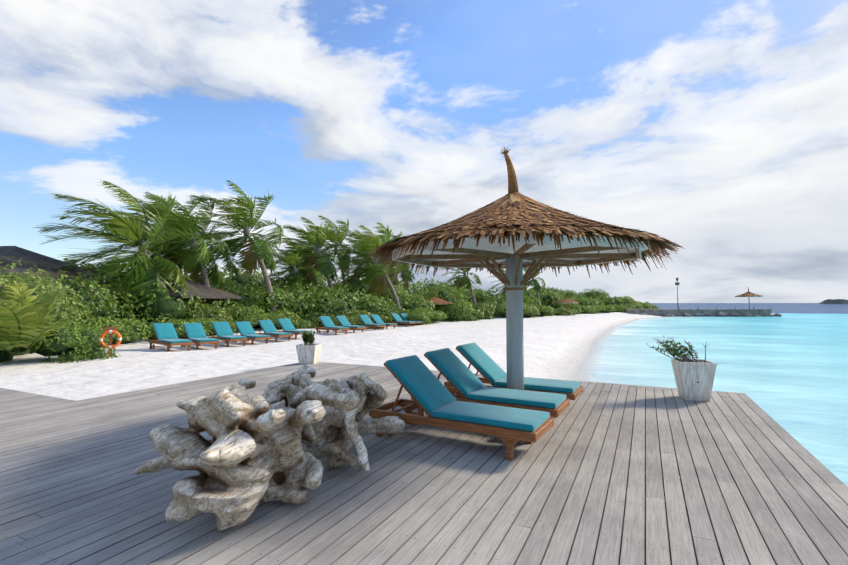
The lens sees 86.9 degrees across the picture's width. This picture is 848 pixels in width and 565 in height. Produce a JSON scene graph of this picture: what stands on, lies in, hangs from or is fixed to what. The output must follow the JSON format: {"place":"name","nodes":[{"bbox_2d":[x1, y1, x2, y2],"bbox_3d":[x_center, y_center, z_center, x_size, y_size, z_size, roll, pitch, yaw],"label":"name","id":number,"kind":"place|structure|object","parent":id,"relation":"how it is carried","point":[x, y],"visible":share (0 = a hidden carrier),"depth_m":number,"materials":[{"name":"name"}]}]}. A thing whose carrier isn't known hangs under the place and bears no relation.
{"place":"outdoors","nodes":[
{"label":"outdoors","id":0,"kind":"place"},
{"bbox_2d":[0,312,661,400],"bbox_3d":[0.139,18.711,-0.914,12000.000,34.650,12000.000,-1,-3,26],"label":"beach sand","id":1,"kind":"structure","parent":0,"point":[556,346],"depth_m":14.73,"materials":[{"name":"white sand"}]},
{"bbox_2d":[0,280,87,354],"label":"young palm","id":2,"kind":"object","parent":1,"relation":"on","point":[22,320],"visible":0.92,"depth_m":11.01,"materials":[{"name":"green plant"}]},
{"bbox_2d":[0,246,153,302],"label":"hut","id":3,"kind":"object","parent":1,"relation":"on","point":[38,260],"visible":0.06,"depth_m":18.66,"materials":[{"name":"grey wood"}]},
{"bbox_2d":[99,327,121,356],"bbox_3d":[-8.794,1.671,12.561,0.515,0.832,0.156,2,-3,-35],"label":"lifebuoy post","id":4,"kind":"object","parent":1,"relation":"on","point":[109,330],"visible":0.98,"depth_m":12.56,"materials":[{"name":"paint"}]},
{"bbox_2d":[33,181,209,313],"bbox_3d":[-14.629,-0.954,21.291,7.467,7.681,7.956,-1,-3,26],"label":"palm","id":5,"kind":"object","parent":1,"relation":"on","point":[132,229],"visible":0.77,"depth_m":20.69,"materials":[{"name":"green plant"}]},
{"bbox_2d":[106,192,200,276],"bbox_3d":[-17.987,-1.593,30.049,5.343,9.518,6.656,0,-3,-11],"label":"palm","id":6,"kind":"object","parent":1,"relation":"on","point":[189,202],"visible":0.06,"depth_m":29.61,"materials":[{"name":"green plant"}]},
{"bbox_2d":[149,323,192,351],"bbox_3d":[-8.611,1.848,15.217,2.000,0.887,0.690,-2,-3,41],"label":"beach lounger","id":7,"kind":"object","parent":1,"relation":"on","point":[166,334],"depth_m":15.34,"materials":[{"name":"teal fabric"}]},
{"bbox_2d":[143,217,207,275],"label":"palm","id":8,"kind":"object","parent":1,"relation":"on","point":[186,240],"visible":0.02,"depth_m":39.17,"materials":[{"name":"green plant"}]},
{"bbox_2d":[117,193,239,306],"bbox_3d":[-13.214,-1.004,24.777,6.130,8.062,5.893,1,-3,-29],"label":"palm","id":9,"kind":"object","parent":1,"relation":"on","point":[191,266],"visible":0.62,"depth_m":24.56,"materials":[{"name":"green plant"}]},
{"bbox_2d":[125,276,242,307],"bbox_3d":[-13.612,1.210,23.992,5.400,3.125,4.900,-1,-3,11],"label":"hut","id":10,"kind":"object","parent":1,"relation":"on","point":[210,292],"visible":0.15,"depth_m":23.46,"materials":[{"name":"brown wood"}]},
{"bbox_2d":[181,323,219,349],"bbox_3d":[-8.149,1.938,16.255,2.000,0.887,0.690,-3,-4,44],"label":"beach lounger","id":11,"kind":"object","parent":1,"relation":"on","point":[195,333],"depth_m":16.38,"materials":[{"name":"teal fabric"}]},
{"bbox_2d":[208,322,247,346],"bbox_3d":[-7.631,1.992,17.416,2.000,0.887,0.690,-2,-4,43],"label":"beach lounger","id":12,"kind":"object","parent":1,"relation":"on","point":[224,332],"depth_m":17.48,"materials":[{"name":"teal fabric"}]},
{"bbox_2d":[184,180,289,310],"bbox_3d":[-11.401,-1.506,26.733,6.299,9.051,6.000,2,-3,-37],"label":"palm","id":13,"kind":"object","parent":1,"relation":"on","point":[252,255],"visible":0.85,"depth_m":26.25,"materials":[{"name":"green plant"}]},
{"bbox_2d":[232,321,270,344],"bbox_3d":[-7.152,2.078,18.501,2.000,0.887,0.690,-2,-3,41],"label":"beach lounger","id":14,"kind":"object","parent":1,"relation":"on","point":[245,328],"depth_m":18.57,"materials":[{"name":"teal fabric"}]},
{"bbox_2d":[256,320,292,341],"bbox_3d":[-6.615,2.114,19.700,2.000,0.887,0.690,-2,-3,40],"label":"beach lounger","id":15,"kind":"object","parent":1,"relation":"on","point":[268,327],"depth_m":19.73,"materials":[{"name":"teal fabric"}]},
{"bbox_2d":[257,234,325,292],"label":"palm","id":16,"kind":"object","parent":1,"relation":"on","point":[293,259],"visible":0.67,"depth_m":29.78,"materials":[{"name":"green plant"}]},
{"bbox_2d":[277,318,310,338],"bbox_3d":[-6.120,2.137,20.821,2.000,0.887,0.690,-2,-3,39],"label":"beach lounger","id":17,"kind":"object","parent":1,"relation":"on","point":[286,325],"depth_m":20.92,"materials":[{"name":"teal fabric"}]},
{"bbox_2d":[276,240,337,291],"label":"palm","id":18,"kind":"object","parent":1,"relation":"on","point":[335,273],"visible":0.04,"depth_m":35.07,"materials":[{"name":"green plant"}]},
{"bbox_2d":[296,329,321,363],"bbox_3d":[-2.977,1.710,11.634,0.520,1.014,0.552,0,-3,6],"label":"potted plant","id":19,"kind":"object","parent":1,"relation":"on","point":[308,352],"depth_m":11.41,"materials":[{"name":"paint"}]},
{"bbox_2d":[268,217,350,287],"bbox_3d":[-8.301,-0.673,31.949,5.503,7.970,5.560,-1,-3,26],"label":"palm","id":20,"kind":"object","parent":1,"relation":"on","point":[322,263],"visible":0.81,"depth_m":31.65,"materials":[{"name":"green plant"}]},
{"bbox_2d":[0,255,658,363],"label":"bushes","id":21,"kind":"object","parent":1,"relation":"on","point":[90,316],"visible":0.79,"depth_m":26.40,"materials":[{"name":"green plant"}]},
{"bbox_2d":[315,316,349,334],"bbox_3d":[-4.719,2.196,23.080,2.000,0.887,0.690,-2,-3,42],"label":"beach lounger","id":22,"kind":"object","parent":1,"relation":"on","point":[327,322],"depth_m":23.17,"materials":[{"name":"teal fabric"}]},
{"bbox_2d":[303,215,362,292],"bbox_3d":[-8.296,-1.230,40.081,5.720,9.713,5.423,-1,-3,26],"label":"palm","id":23,"kind":"object","parent":1,"relation":"on","point":[332,237],"visible":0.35,"depth_m":39.94,"materials":[{"name":"green plant"}]},
{"bbox_2d":[333,316,366,332],"bbox_3d":[-4.077,2.272,24.390,2.000,0.887,0.690,-2,-3,39],"label":"beach lounger","id":24,"kind":"object","parent":1,"relation":"on","point":[343,321],"depth_m":24.40,"materials":[{"name":"teal fabric"}]},
{"bbox_2d":[340,230,371,272],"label":"palm","id":25,"kind":"object","parent":1,"relation":"on","point":[354,244],"visible":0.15,"depth_m":46.73,"materials":[{"name":"green plant"}]},
{"bbox_2d":[327,226,404,310],"bbox_3d":[-4.426,-0.558,34.037,6.144,8.025,6.050,1,-3,-12],"label":"palm","id":26,"kind":"object","parent":1,"relation":"on","point":[377,273],"visible":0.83,"depth_m":33.38,"materials":[{"name":"green plant"}]},
{"bbox_2d":[357,315,385,329],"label":"beach lounger","id":27,"kind":"object","parent":1,"relation":"on","point":[366,321],"depth_m":26.49,"materials":[{"name":"teal fabric"}]},
{"bbox_2d":[350,222,409,297],"bbox_3d":[-3.924,-0.757,37.964,5.199,8.603,5.363,-1,-3,26],"label":"palm","id":28,"kind":"object","parent":1,"relation":"on","point":[394,280],"visible":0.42,"depth_m":37.54,"materials":[{"name":"green plant"}]},
{"bbox_2d":[370,315,397,328],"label":"beach lounger","id":29,"kind":"object","parent":1,"relation":"on","point":[377,319],"depth_m":27.87,"materials":[{"name":"teal fabric"}]},
{"bbox_2d":[389,313,415,326],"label":"beach lounger","id":30,"kind":"object","parent":1,"relation":"on","point":[397,318],"depth_m":30.81,"materials":[{"name":"teal fabric"}]},
{"bbox_2d":[386,237,423,294],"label":"palm","id":31,"kind":"object","parent":1,"relation":"on","point":[406,278],"visible":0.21,"depth_m":40.49,"materials":[{"name":"green plant"}]},
{"bbox_2d":[399,313,422,325],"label":"beach lounger","id":32,"kind":"object","parent":1,"relation":"on","point":[403,315],"depth_m":32.34,"materials":[{"name":"teal fabric"}]},
{"bbox_2d":[422,289,451,304],"bbox_3d":[0.998,1.980,39.964,3.586,2.904,3.680,-1,-3,26],"label":"beach umbrella","id":33,"kind":"object","parent":1,"relation":"on","point":[436,300],"depth_m":39.06,"materials":[{"name":"paint"}]},
{"bbox_2d":[438,267,481,304],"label":"palm","id":34,"kind":"object","parent":1,"relation":"on","point":[465,280],"visible":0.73,"depth_m":44.73,"materials":[{"name":"green plant"}]},
{"bbox_2d":[491,270,527,295],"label":"palm","id":35,"kind":"object","parent":1,"relation":"on","point":[503,290],"visible":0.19,"depth_m":50.86,"materials":[{"name":"green plant"}]},
{"bbox_2d":[523,268,544,304],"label":"palm","id":36,"kind":"object","parent":1,"relation":"on","point":[535,284],"visible":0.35,"depth_m":55.67,"materials":[{"name":"green plant"}]},
{"bbox_2d":[553,293,579,315],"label":"beach umbrella","id":37,"kind":"object","parent":1,"relation":"on","point":[566,300],"depth_m":56.98,"materials":[{"name":"paint"}]},
{"bbox_2d":[596,388,720,564],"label":"deck gaps","id":38,"kind":"object","parent":1,"relation":"on","point":[645,479],"depth_m":4.13,"materials":[{"name":"black"}]},
{"bbox_2d":[0,362,847,564],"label":"deck boards","id":39,"kind":"object","parent":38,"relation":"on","point":[75,489],"visible":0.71,"depth_m":3.67,"materials":[{"name":"grey wood"}]},
{"bbox_2d":[134,365,404,531],"bbox_3d":[-1.205,1.272,3.986,1.531,0.929,2.421,-1,-3,14],"label":"driftwood sculpture","id":40,"kind":"object","parent":39,"relation":"on","point":[248,457],"visible":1,"depth_m":3.31,"materials":[{"name":"grey wood"}]},
{"bbox_2d":[369,355,553,460],"bbox_3d":[0.382,1.346,5.108,2.000,0.887,0.690,-2,-3,30],"label":"lounge chair","id":41,"kind":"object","parent":39,"relation":"on","point":[431,395],"depth_m":4.95,"materials":[{"name":"teal fabric"}]},
{"bbox_2d":[411,348,569,417],"bbox_3d":[0.780,1.382,5.898,2.000,0.887,1.015,-1,-3,29],"label":"lounge chair","id":42,"kind":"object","parent":39,"relation":"on","point":[457,373],"depth_m":5.89,"materials":[{"name":"teal fabric"}]},
{"bbox_2d":[444,342,582,399],"bbox_3d":[1.363,1.429,6.949,2.000,0.887,0.690,-1,-3,29],"label":"lounge chair","id":43,"kind":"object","parent":39,"relation":"on","point":[484,364],"depth_m":6.85,"materials":[{"name":"teal fabric"}]},
{"bbox_2d":[364,145,684,389],"bbox_3d":[1.322,-0.062,6.537,4.360,3.933,4.339,-1,-3,26],"label":"umbrella","id":44,"kind":"object","parent":39,"relation":"on","point":[513,232],"visible":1,"depth_m":5.95,"materials":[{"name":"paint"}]},
{"bbox_2d":[649,335,716,400],"bbox_3d":[4.194,1.387,7.366,0.932,1.010,0.520,-1,-3,14],"label":"potted plant","id":45,"kind":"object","parent":39,"relation":"on","point":[694,378],"depth_m":7.14,"materials":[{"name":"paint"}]},
{"bbox_2d":[0,0,847,302],"label":"sky","id":46,"kind":"structure","parent":0,"point":[717,130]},
{"bbox_2d":[568,303,847,564],"bbox_3d":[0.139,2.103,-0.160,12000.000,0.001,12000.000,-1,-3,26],"label":"sea","id":47,"kind":"structure","parent":0,"point":[787,370],"depth_m":16.39,"materials":[{"name":"blue liquid"}]},
{"bbox_2d":[626,306,781,316],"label":"jetty","id":48,"kind":"object","parent":47,"relation":"in","point":[716,312],"visible":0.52,"depth_m":69.25,"materials":[{"name":"stone"}]},
{"bbox_2d":[675,278,678,308],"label":"marker pole","id":49,"kind":"object","parent":48,"relation":"on","point":[677,283],"visible":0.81,"depth_m":70.80,"materials":[{"name":"grey metal"}]},
{"bbox_2d":[734,287,761,308],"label":"thatched umbrella","id":50,"kind":"object","parent":48,"relation":"on","point":[748,294],"visible":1,"depth_m":70.55,"materials":[{"name":"plant"}]},
{"bbox_2d":[816,299,847,303],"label":"island","id":51,"kind":"structure","parent":0,"point":[835,301],"depth_m":958.73,"materials":[{"name":"green"}]}
]}

